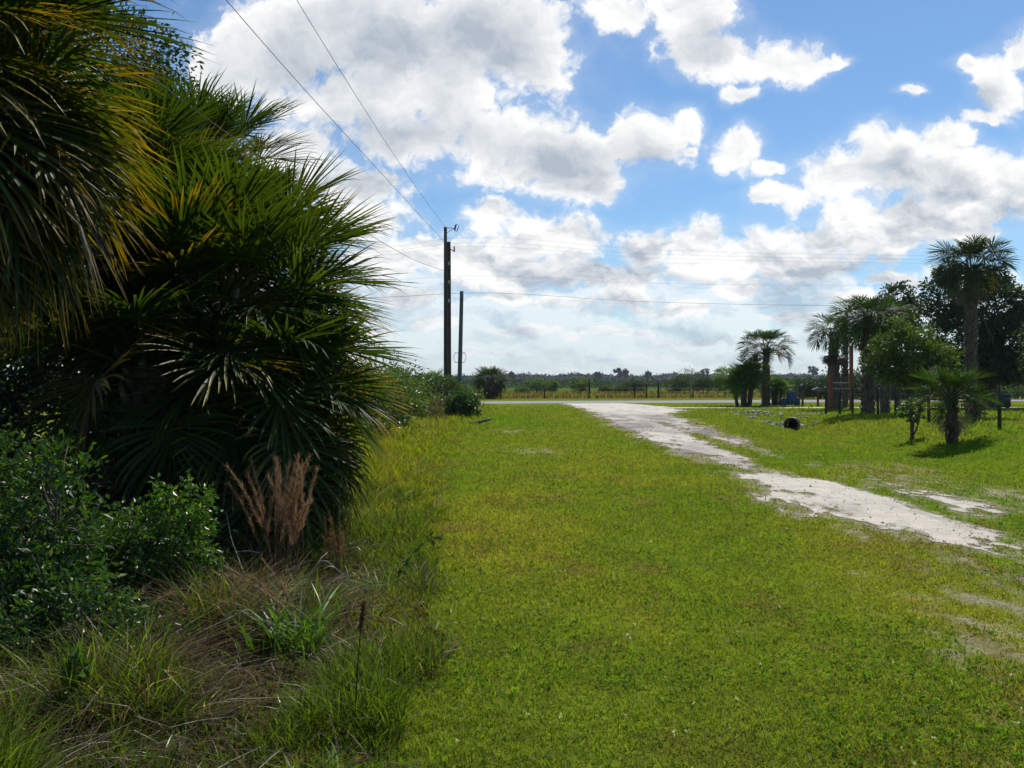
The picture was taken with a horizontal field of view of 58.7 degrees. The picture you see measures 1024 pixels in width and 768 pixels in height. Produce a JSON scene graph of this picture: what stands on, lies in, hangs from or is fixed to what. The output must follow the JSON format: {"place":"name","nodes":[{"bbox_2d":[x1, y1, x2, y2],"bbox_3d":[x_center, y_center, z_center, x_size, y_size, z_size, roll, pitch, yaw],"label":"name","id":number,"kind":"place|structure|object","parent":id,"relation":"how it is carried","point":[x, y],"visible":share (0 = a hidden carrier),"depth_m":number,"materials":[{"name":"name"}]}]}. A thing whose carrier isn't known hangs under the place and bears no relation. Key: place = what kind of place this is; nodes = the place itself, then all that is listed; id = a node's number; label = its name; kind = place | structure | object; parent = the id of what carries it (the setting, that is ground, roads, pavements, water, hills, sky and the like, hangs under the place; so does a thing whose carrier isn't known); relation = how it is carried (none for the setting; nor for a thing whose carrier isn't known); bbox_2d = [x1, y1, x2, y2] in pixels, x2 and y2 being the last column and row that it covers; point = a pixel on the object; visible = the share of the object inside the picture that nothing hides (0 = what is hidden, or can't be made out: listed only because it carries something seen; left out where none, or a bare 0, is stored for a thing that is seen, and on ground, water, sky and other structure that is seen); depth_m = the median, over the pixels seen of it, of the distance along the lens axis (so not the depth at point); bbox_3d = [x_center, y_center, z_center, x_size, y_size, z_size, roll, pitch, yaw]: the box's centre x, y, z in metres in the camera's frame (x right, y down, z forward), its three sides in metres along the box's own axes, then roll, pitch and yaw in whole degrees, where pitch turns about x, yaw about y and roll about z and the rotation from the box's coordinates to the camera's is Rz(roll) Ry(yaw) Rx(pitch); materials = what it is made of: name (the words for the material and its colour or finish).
{"place":"outdoors","nodes":[
{"label":"outdoors","id":0,"kind":"place"},
{"bbox_2d":[0,384,1023,767],"bbox_3d":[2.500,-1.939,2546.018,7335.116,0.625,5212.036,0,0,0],"label":"ground","id":1,"kind":"structure","parent":0,"point":[986,646],"depth_m":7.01,"materials":[{"name":"plant"}]},
{"bbox_2d":[0,344,65,451],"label":"thicket bush","id":2,"kind":"object","parent":1,"relation":"on","point":[9,450],"visible":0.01,"depth_m":19.09,"materials":[{"name":"green plant"}]},
{"bbox_2d":[0,315,83,506],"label":"thicket bush","id":3,"kind":"object","parent":1,"relation":"on","point":[7,398],"visible":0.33,"depth_m":9.52,"materials":[{"name":"green plant"}]},
{"bbox_2d":[0,330,84,473],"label":"thicket bush","id":4,"kind":"object","parent":1,"relation":"on","point":[21,403],"visible":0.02,"depth_m":13.53,"materials":[{"name":"green plant"}]},
{"bbox_2d":[0,305,100,496],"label":"thicket bush","id":5,"kind":"object","parent":1,"relation":"on","point":[16,388],"visible":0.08,"depth_m":11.08,"materials":[{"name":"green plant"}]},
{"bbox_2d":[0,420,126,653],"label":"bush","id":6,"kind":"object","parent":1,"relation":"on","point":[79,553],"visible":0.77,"depth_m":5.42,"materials":[{"name":"green plant"}]},
{"bbox_2d":[8,609,123,657],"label":"twig","id":7,"kind":"object","parent":1,"relation":"on","point":[62,629],"visible":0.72,"depth_m":4.85,"materials":[{"name":"wood"}]},
{"bbox_2d":[53,639,95,732],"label":"leafy weed","id":8,"kind":"object","parent":1,"relation":"on","point":[76,659],"visible":0.41,"depth_m":4.14,"materials":[{"name":"green plant"}]},
{"bbox_2d":[14,721,144,767],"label":"grass tuft","id":9,"kind":"object","parent":1,"relation":"on","point":[59,725],"visible":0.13,"depth_m":3.72,"materials":[{"name":"green plant"}]},
{"bbox_2d":[0,0,163,168],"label":"cabbage palm","id":10,"kind":"object","parent":1,"relation":"on","point":[109,33],"visible":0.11,"depth_m":8.04,"materials":[{"name":"green plant"}]},
{"bbox_2d":[38,393,151,551],"bbox_3d":[-3.460,0.836,7.638,0.928,1.530,0.807,0,0,-27],"label":"clump","id":11,"kind":"object","parent":1,"relation":"on","point":[100,453],"visible":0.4,"depth_m":7.55,"materials":[{"name":"green plant"}]},
{"bbox_2d":[18,494,173,628],"bbox_3d":[-2.756,1.192,5.952,1.018,0.933,0.875,0,0,0],"label":"bush","id":12,"kind":"object","parent":1,"relation":"on","point":[126,553],"visible":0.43,"depth_m":5.93,"materials":[{"name":"green plant"}]},
{"bbox_2d":[0,555,198,674],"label":"bush","id":13,"kind":"object","parent":1,"relation":"on","point":[78,604],"visible":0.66,"depth_m":4.94,"materials":[{"name":"green plant"}]},
{"bbox_2d":[0,0,221,368],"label":"cabbage palm","id":14,"kind":"object","parent":1,"relation":"on","point":[38,205],"visible":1,"depth_m":5.84,"materials":[{"name":"green plant"}]},
{"bbox_2d":[48,0,204,435],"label":"oak tree","id":15,"kind":"object","parent":1,"relation":"on","point":[158,60],"visible":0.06,"depth_m":18.37,"materials":[{"name":"green plant"}]},
{"bbox_2d":[0,71,298,420],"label":"cabbage palm","id":16,"kind":"object","parent":1,"relation":"on","point":[166,124],"visible":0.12,"depth_m":9.90,"materials":[{"name":"green plant"}]},
{"bbox_2d":[108,582,196,649],"bbox_3d":[-2.057,1.381,5.140,0.499,0.495,0.538,0,0,-29],"label":"dry grass clump","id":17,"kind":"object","parent":1,"relation":"on","point":[161,597],"visible":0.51,"depth_m":5.16,"materials":[{"name":"plant"}]},
{"bbox_2d":[79,468,233,603],"bbox_3d":[-2.460,1.127,6.411,1.001,1.060,1.053,0,0,27],"label":"bush","id":18,"kind":"object","parent":1,"relation":"on","point":[194,538],"visible":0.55,"depth_m":6.27,"materials":[{"name":"green plant"}]},
{"bbox_2d":[0,275,319,535],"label":"cabbage palm","id":19,"kind":"object","parent":1,"relation":"on","point":[158,462],"visible":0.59,"depth_m":7.54,"materials":[{"name":"green plant"}]},
{"bbox_2d":[126,720,216,766],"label":"grass tuft","id":20,"kind":"object","parent":1,"relation":"on","point":[173,741],"visible":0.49,"depth_m":3.78,"materials":[{"name":"green plant"}]},
{"bbox_2d":[144,633,231,660],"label":"dry grass clump","id":21,"kind":"object","parent":1,"relation":"on","point":[200,649],"visible":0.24,"depth_m":4.99,"materials":[{"name":"plant"}]},
{"bbox_2d":[0,140,416,516],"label":"cabbage palm","id":22,"kind":"object","parent":1,"relation":"on","point":[226,233],"visible":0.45,"depth_m":8.59,"materials":[{"name":"green plant"}]},
{"bbox_2d":[91,57,328,254],"bbox_3d":[-5.594,-2.055,17.068,4.671,7.278,4.661,0,0,-17],"label":"cabbage palm","id":23,"kind":"object","parent":1,"relation":"on","point":[229,115],"visible":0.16,"depth_m":16.18,"materials":[{"name":"green plant"}]},
{"bbox_2d":[55,137,388,365],"bbox_3d":[-3.494,-0.674,11.290,4.121,4.590,4.089,0,0,0],"label":"cabbage palm","id":24,"kind":"object","parent":1,"relation":"on","point":[288,173],"visible":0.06,"depth_m":10.91,"materials":[{"name":"green plant"}]},
{"bbox_2d":[219,513,262,596],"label":"dead twig","id":25,"kind":"object","parent":1,"relation":"on","point":[234,547],"visible":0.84,"depth_m":6.75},
{"bbox_2d":[0,402,494,767],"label":"tall weeds","id":26,"kind":"object","parent":1,"relation":"on","point":[162,693],"visible":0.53,"depth_m":4.57,"materials":[{"name":"green plant"}]},
{"bbox_2d":[205,599,292,647],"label":"dead twig","id":27,"kind":"object","parent":1,"relation":"on","point":[246,614],"visible":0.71,"depth_m":5.30,"materials":[{"name":"wood"}]},
{"bbox_2d":[79,297,428,557],"bbox_3d":[-2.443,0.465,8.683,3.129,2.721,3.273,0,0,-33],"label":"cabbage palm","id":28,"kind":"object","parent":1,"relation":"on","point":[342,456],"visible":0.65,"depth_m":7.90,"materials":[{"name":"green plant"}]},
{"bbox_2d":[219,557,301,632],"bbox_3d":[-1.538,1.345,5.495,0.584,0.582,0.326,0,0,16],"label":"dry grass clump","id":29,"kind":"object","parent":1,"relation":"on","point":[286,598],"visible":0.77,"depth_m":5.48,"materials":[{"name":"plant"}]},
{"bbox_2d":[223,451,318,582],"bbox_3d":[-1.825,1.069,6.939,0.724,1.105,0.620,0,0,0],"label":"dry grass clump","id":30,"kind":"object","parent":1,"relation":"on","point":[292,515],"visible":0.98,"depth_m":6.96,"materials":[{"name":"plant"}]},
{"bbox_2d":[184,578,395,667],"bbox_3d":[-1.308,1.404,5.363,0.990,0.448,1.200,0,0,19],"label":"grass tuft","id":31,"kind":"object","parent":1,"relation":"on","point":[293,637],"visible":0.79,"depth_m":5.25,"materials":[{"name":"green plant"}]},
{"bbox_2d":[261,670,351,723],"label":"grass tuft","id":32,"kind":"object","parent":1,"relation":"on","point":[292,696],"visible":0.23,"depth_m":4.27,"materials":[{"name":"green plant"}]},
{"bbox_2d":[287,579,358,607],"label":"grass tuft","id":33,"kind":"object","parent":1,"relation":"on","point":[328,591],"visible":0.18,"depth_m":6.45,"materials":[{"name":"brown plant"}]},
{"bbox_2d":[283,740,379,767],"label":"grass tuft","id":34,"kind":"object","parent":1,"relation":"on","point":[331,761],"visible":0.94,"depth_m":3.63,"materials":[{"name":"green plant"}]},
{"bbox_2d":[299,552,368,598],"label":"dead twig","id":35,"kind":"object","parent":1,"relation":"on","point":[320,560],"visible":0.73,"depth_m":6.50,"materials":[{"name":"wood"}]},
{"bbox_2d":[321,509,353,583],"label":"dry grass clump","id":36,"kind":"object","parent":1,"relation":"on","point":[338,550],"visible":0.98,"depth_m":7.31,"materials":[{"name":"plant"}]},
{"bbox_2d":[322,534,384,563],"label":"grass tuft","id":37,"kind":"object","parent":1,"relation":"on","point":[355,548],"visible":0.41,"depth_m":8.20,"materials":[{"name":"green plant"}]},
{"bbox_2d":[354,599,366,720],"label":"weed stalk","id":38,"kind":"object","parent":1,"relation":"on","point":[361,618],"visible":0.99,"depth_m":4.05,"materials":[{"name":"brown plant"}]},
{"bbox_2d":[338,566,401,594],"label":"grass tuft","id":39,"kind":"object","parent":1,"relation":"on","point":[372,583],"visible":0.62,"depth_m":6.92,"materials":[{"name":"green plant"}]},
{"bbox_2d":[350,343,431,439],"bbox_3d":[-3.781,0.211,25.009,2.972,2.751,2.604,0,0,-21],"label":"verge bush","id":40,"kind":"object","parent":1,"relation":"on","point":[413,402],"visible":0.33,"depth_m":24.84,"materials":[{"name":"green plant"}]},
{"bbox_2d":[365,359,430,405],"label":"verge bush","id":41,"kind":"object","parent":1,"relation":"on","point":[397,367],"visible":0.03,"depth_m":59.99,"materials":[{"name":"green plant"}]},
{"bbox_2d":[371,363,433,427],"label":"verge bush","id":42,"kind":"object","parent":1,"relation":"on","point":[426,412],"visible":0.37,"depth_m":29.88,"materials":[{"name":"green plant"}]},
{"bbox_2d":[390,531,443,582],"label":"weed stalk","id":43,"kind":"object","parent":1,"relation":"on","point":[416,550],"visible":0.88,"depth_m":7.21,"materials":[{"name":"green plant"}]},
{"bbox_2d":[392,381,447,417],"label":"verge bush","id":44,"kind":"object","parent":1,"relation":"on","point":[430,395],"visible":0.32,"depth_m":39.94,"materials":[{"name":"green plant"}]},
{"bbox_2d":[418,395,447,419],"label":"bush","id":45,"kind":"object","parent":1,"relation":"on","point":[435,413],"visible":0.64,"depth_m":36.96,"materials":[{"name":"plant"}]},
{"bbox_2d":[421,366,455,395],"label":"palmetto clump","id":46,"kind":"object","parent":1,"relation":"on","point":[433,373],"visible":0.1,"depth_m":46.76,"materials":[{"name":"plant"}]},
{"bbox_2d":[414,372,478,413],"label":"verge bush","id":47,"kind":"object","parent":1,"relation":"on","point":[440,383],"visible":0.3,"depth_m":44.70,"materials":[{"name":"green plant"}]},
{"bbox_2d":[6,375,891,388],"bbox_3d":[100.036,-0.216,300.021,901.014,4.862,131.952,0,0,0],"label":"field scrub","id":48,"kind":"object","parent":1,"relation":"on","point":[565,384],"visible":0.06,"depth_m":267.42,"materials":[{"name":"plant"}]},
{"bbox_2d":[447,242,454,379],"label":"utility pole","id":49,"kind":"object","parent":1,"relation":"on","point":[449,249],"visible":0.68,"depth_m":51.39,"materials":[{"name":"brown wood"}]},
{"bbox_2d":[444,224,458,376],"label":"utility pole","id":50,"kind":"object","parent":1,"relation":"on","point":[445,311],"visible":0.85,"depth_m":49.91,"materials":[{"name":"brown wood"}]},
{"bbox_2d":[110,44,443,270],"bbox_3d":[-4.213,-4.994,26.995,0.183,2.342,46.011,0,0,1],"label":"overhead wire","id":51,"kind":"object","parent":50,"relation":"attached to","point":[222,129],"visible":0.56,"depth_m":12.77,"materials":[{"name":"metal"}]},
{"bbox_2d":[226,0,439,236],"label":"overhead wire","id":52,"kind":"object","parent":50,"relation":"attached to","point":[316,102],"visible":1,"depth_m":22.53,"materials":[{"name":"metal"}]},
{"bbox_2d":[297,1,442,223],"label":"overhead wire","id":53,"kind":"object","parent":50,"relation":"attached to","point":[358,99],"visible":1,"depth_m":25.02,"materials":[{"name":"metal"}]},
{"bbox_2d":[453,291,465,384],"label":"concrete pole","id":54,"kind":"object","parent":1,"relation":"on","point":[460,345],"visible":0.86,"depth_m":64.87,"materials":[{"name":"grey concrete"}]},
{"bbox_2d":[369,293,1009,305],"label":"overhead wire","id":55,"kind":"object","parent":54,"relation":"attached to","point":[618,300],"visible":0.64,"depth_m":68.52,"materials":[{"name":"metal"}]},
{"bbox_2d":[64,371,862,383],"bbox_3d":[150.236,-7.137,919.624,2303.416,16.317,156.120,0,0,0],"label":"woods","id":56,"kind":"object","parent":1,"relation":"on","point":[578,375],"visible":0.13,"depth_m":904.64,"materials":[{"name":"green plant"}]},
{"bbox_2d":[443,388,484,417],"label":"verge bush","id":57,"kind":"object","parent":1,"relation":"on","point":[465,402],"visible":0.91,"depth_m":40.76,"materials":[{"name":"green plant"}]},
{"bbox_2d":[471,365,511,398],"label":"bush","id":58,"kind":"object","parent":1,"relation":"on","point":[492,388],"visible":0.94,"depth_m":89.37,"materials":[{"name":"green plant"}]},
{"bbox_2d":[511,385,530,393],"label":"field tree","id":59,"kind":"object","parent":1,"relation":"on","point":[522,389],"visible":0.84,"depth_m":117.70,"materials":[{"name":"green plant"}]},
{"bbox_2d":[40,389,1023,442],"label":"field grass","id":60,"kind":"structure","parent":1,"relation":"on","point":[564,393],"depth_m":60.49,"materials":[{"name":"plant"}]},
{"bbox_2d":[523,376,549,392],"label":"field tree","id":61,"kind":"object","parent":1,"relation":"on","point":[538,387],"visible":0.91,"depth_m":119.68,"materials":[{"name":"green plant"}]},
{"bbox_2d":[542,379,560,391],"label":"field tree","id":62,"kind":"object","parent":1,"relation":"on","point":[554,385],"visible":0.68,"depth_m":121.76,"materials":[{"name":"green plant"}]},
{"bbox_2d":[568,376,592,392],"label":"field tree","id":63,"kind":"object","parent":1,"relation":"on","point":[578,384],"visible":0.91,"depth_m":117.78,"materials":[{"name":"green plant"}]},
{"bbox_2d":[597,383,613,392],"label":"field tree","id":64,"kind":"object","parent":1,"relation":"on","point":[607,388],"visible":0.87,"depth_m":124.69,"materials":[{"name":"green plant"}]},
{"bbox_2d":[500,379,761,398],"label":"field fence","id":65,"kind":"object","parent":1,"relation":"on","point":[635,391],"visible":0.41,"depth_m":94.73,"materials":[{"name":"brown wood"}]},
{"bbox_2d":[618,378,649,392],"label":"field tree","id":66,"kind":"object","parent":1,"relation":"on","point":[628,385],"visible":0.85,"depth_m":117.72,"materials":[{"name":"green plant"}]},
{"bbox_2d":[661,373,691,392],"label":"field tree","id":67,"kind":"object","parent":1,"relation":"on","point":[677,386],"visible":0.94,"depth_m":111.55,"materials":[{"name":"green plant"}]},
{"bbox_2d":[672,365,705,391],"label":"tree","id":68,"kind":"object","parent":1,"relation":"on","point":[691,377],"visible":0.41,"depth_m":113.87,"materials":[{"name":"green plant"}]},
{"bbox_2d":[690,376,714,392],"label":"field tree","id":69,"kind":"object","parent":1,"relation":"on","point":[702,384],"visible":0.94,"depth_m":109.68,"materials":[{"name":"green plant"}]},
{"bbox_2d":[711,374,728,391],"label":"field tree","id":70,"kind":"object","parent":1,"relation":"on","point":[719,384],"visible":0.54,"depth_m":112.70,"materials":[{"name":"green plant"}]},
{"bbox_2d":[709,354,775,406],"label":"palmetto clump","id":71,"kind":"object","parent":1,"relation":"on","point":[742,378],"visible":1,"depth_m":60.48,"materials":[{"name":"plant"}]},
{"bbox_2d":[735,329,797,405],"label":"cabbage palm","id":72,"kind":"object","parent":1,"relation":"on","point":[767,349],"visible":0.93,"depth_m":61.75,"materials":[{"name":"green plant"}]},
{"bbox_2d":[729,410,819,427],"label":"rubble","id":73,"kind":"object","parent":1,"relation":"on","point":[781,414],"visible":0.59,"depth_m":44.20,"materials":[{"name":"stone"}]},
{"bbox_2d":[760,373,795,405],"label":"palmetto clump","id":74,"kind":"object","parent":1,"relation":"on","point":[780,388],"visible":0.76,"depth_m":63.25,"materials":[{"name":"plant"}]},
{"bbox_2d":[780,392,799,406],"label":"armchair","id":75,"kind":"object","parent":1,"relation":"on","point":[792,399],"visible":0.83,"depth_m":60.64,"materials":[{"name":"blue fabric"}]},
{"bbox_2d":[783,417,799,430],"bbox_3d":[11.298,1.628,36.730,0.581,0.625,1.798,0,0,20],"label":"culvert pipe","id":76,"kind":"object","parent":1,"relation":"on","point":[793,422],"visible":0.73,"depth_m":37.07,"materials":[{"name":"black plastic"}]},
{"bbox_2d":[779,375,818,398],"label":"field tree","id":77,"kind":"object","parent":1,"relation":"on","point":[795,383],"visible":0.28,"depth_m":91.81,"materials":[{"name":"green plant"}]},
{"bbox_2d":[796,376,826,398],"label":"field tree","id":78,"kind":"object","parent":1,"relation":"on","point":[812,394],"visible":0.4,"depth_m":89.69,"materials":[{"name":"green plant"}]},
{"bbox_2d":[794,367,859,398],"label":"yard bush","id":79,"kind":"object","parent":1,"relation":"on","point":[812,383],"visible":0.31,"depth_m":89.60,"materials":[{"name":"green plant"}]},
{"bbox_2d":[802,313,854,409],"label":"cabbage palm","id":80,"kind":"object","parent":1,"relation":"on","point":[834,360],"visible":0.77,"depth_m":53.70,"materials":[{"name":"green plant"}]},
{"bbox_2d":[822,305,858,407],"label":"cabbage palm","id":81,"kind":"object","parent":1,"relation":"on","point":[845,376],"visible":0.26,"depth_m":56.87,"materials":[{"name":"green plant"}]},
{"bbox_2d":[829,346,852,410],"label":"rusty frame","id":82,"kind":"object","parent":1,"relation":"on","point":[831,382],"visible":0.72,"depth_m":51.91,"materials":[{"name":"orange paint"}]},
{"bbox_2d":[818,364,891,399],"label":"yard bush","id":83,"kind":"object","parent":1,"relation":"on","point":[855,387],"visible":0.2,"depth_m":83.54,"materials":[{"name":"green plant"}]},
{"bbox_2d":[828,291,908,413],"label":"cabbage palm","id":84,"kind":"object","parent":1,"relation":"on","point":[866,326],"visible":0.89,"depth_m":40.79,"materials":[{"name":"green plant"}]},
{"bbox_2d":[849,294,919,412],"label":"cabbage palm","id":85,"kind":"object","parent":1,"relation":"on","point":[884,396],"visible":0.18,"depth_m":47.81,"materials":[{"name":"green plant"}]},
{"bbox_2d":[856,374,924,400],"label":"yard bush","id":86,"kind":"object","parent":1,"relation":"on","point":[914,393],"visible":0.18,"depth_m":79.65,"materials":[{"name":"green plant"}]},
{"bbox_2d":[878,279,925,405],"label":"yard tree","id":87,"kind":"object","parent":1,"relation":"on","point":[906,299],"visible":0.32,"depth_m":61.58,"materials":[{"name":"green plant"}]},
{"bbox_2d":[856,310,966,412],"bbox_3d":[16.403,-0.784,37.468,4.639,4.604,3.035,0,0,0],"label":"yard tree","id":88,"kind":"object","parent":1,"relation":"on","point":[901,361],"visible":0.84,"depth_m":37.15,"materials":[{"name":"green plant"}]},
{"bbox_2d":[895,395,927,438],"bbox_3d":[12.066,1.035,27.444,1.040,1.388,0.823,0,0,0],"label":"sapling","id":89,"kind":"object","parent":1,"relation":"on","point":[915,414],"visible":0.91,"depth_m":27.43,"materials":[{"name":"green plant"}]},
{"bbox_2d":[825,386,1023,428],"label":"wire fence","id":90,"kind":"object","parent":1,"relation":"on","point":[999,415],"visible":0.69,"depth_m":35.95,"materials":[{"name":"brown wood"}]},
{"bbox_2d":[901,362,1004,443],"bbox_3d":[12.107,0.546,24.937,2.572,2.343,2.505,0,0,0],"label":"cabbage palm","id":91,"kind":"object","parent":1,"relation":"on","point":[950,401],"visible":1,"depth_m":24.84,"materials":[{"name":"green plant"}]},
{"bbox_2d":[913,255,1023,407],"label":"yard tree","id":92,"kind":"object","parent":1,"relation":"on","point":[996,355],"visible":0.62,"depth_m":57.23,"materials":[{"name":"green plant"}]},
{"bbox_2d":[923,233,1019,414],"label":"cabbage palm","id":93,"kind":"object","parent":1,"relation":"on","point":[975,285],"visible":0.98,"depth_m":44.69,"materials":[{"name":"green plant"}]},
{"bbox_2d":[961,398,990,422],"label":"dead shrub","id":94,"kind":"object","parent":1,"relation":"on","point":[978,413],"visible":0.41,"depth_m":29.98,"materials":[{"name":"brown plant"}]},
{"bbox_2d":[994,394,1011,408],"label":"covered bin","id":95,"kind":"object","parent":1,"relation":"on","point":[1006,402],"visible":0.75,"depth_m":55.70,"materials":[{"name":"blue plastic"}]},
{"bbox_2d":[997,382,1023,398],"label":"field tree","id":96,"kind":"object","parent":1,"relation":"on","point":[1015,392],"visible":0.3,"depth_m":84.68,"materials":[{"name":"green plant"}]},
{"bbox_2d":[1009,321,1023,379],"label":"yard tree","id":97,"kind":"object","parent":1,"relation":"on","point":[1021,339],"visible":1,"depth_m":50.47,"materials":[{"name":"green plant"}]},
{"bbox_2d":[1,0,1023,375],"label":"sky","id":98,"kind":"structure","parent":0,"point":[874,133],"materials":[{"name":"blue"}]},
{"bbox_2d":[28,399,1023,405],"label":"road","id":99,"kind":"structure","parent":0,"point":[672,401],"depth_m":74.65,"materials":[{"name":"asphalt"}]},
{"bbox_2d":[563,403,1021,554],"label":"dirt track","id":100,"kind":"structure","parent":0,"point":[879,509],"depth_m":12.90,"materials":[{"name":"sand"}]},
{"bbox_2d":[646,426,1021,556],"bbox_3d":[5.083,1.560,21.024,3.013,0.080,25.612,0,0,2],"label":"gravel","id":101,"kind":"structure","parent":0,"point":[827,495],"depth_m":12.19,"materials":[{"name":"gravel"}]},
{"bbox_2d":[731,407,1023,407],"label":"driveway","id":102,"kind":"structure","parent":0,"point":[824,407],"depth_m":58.22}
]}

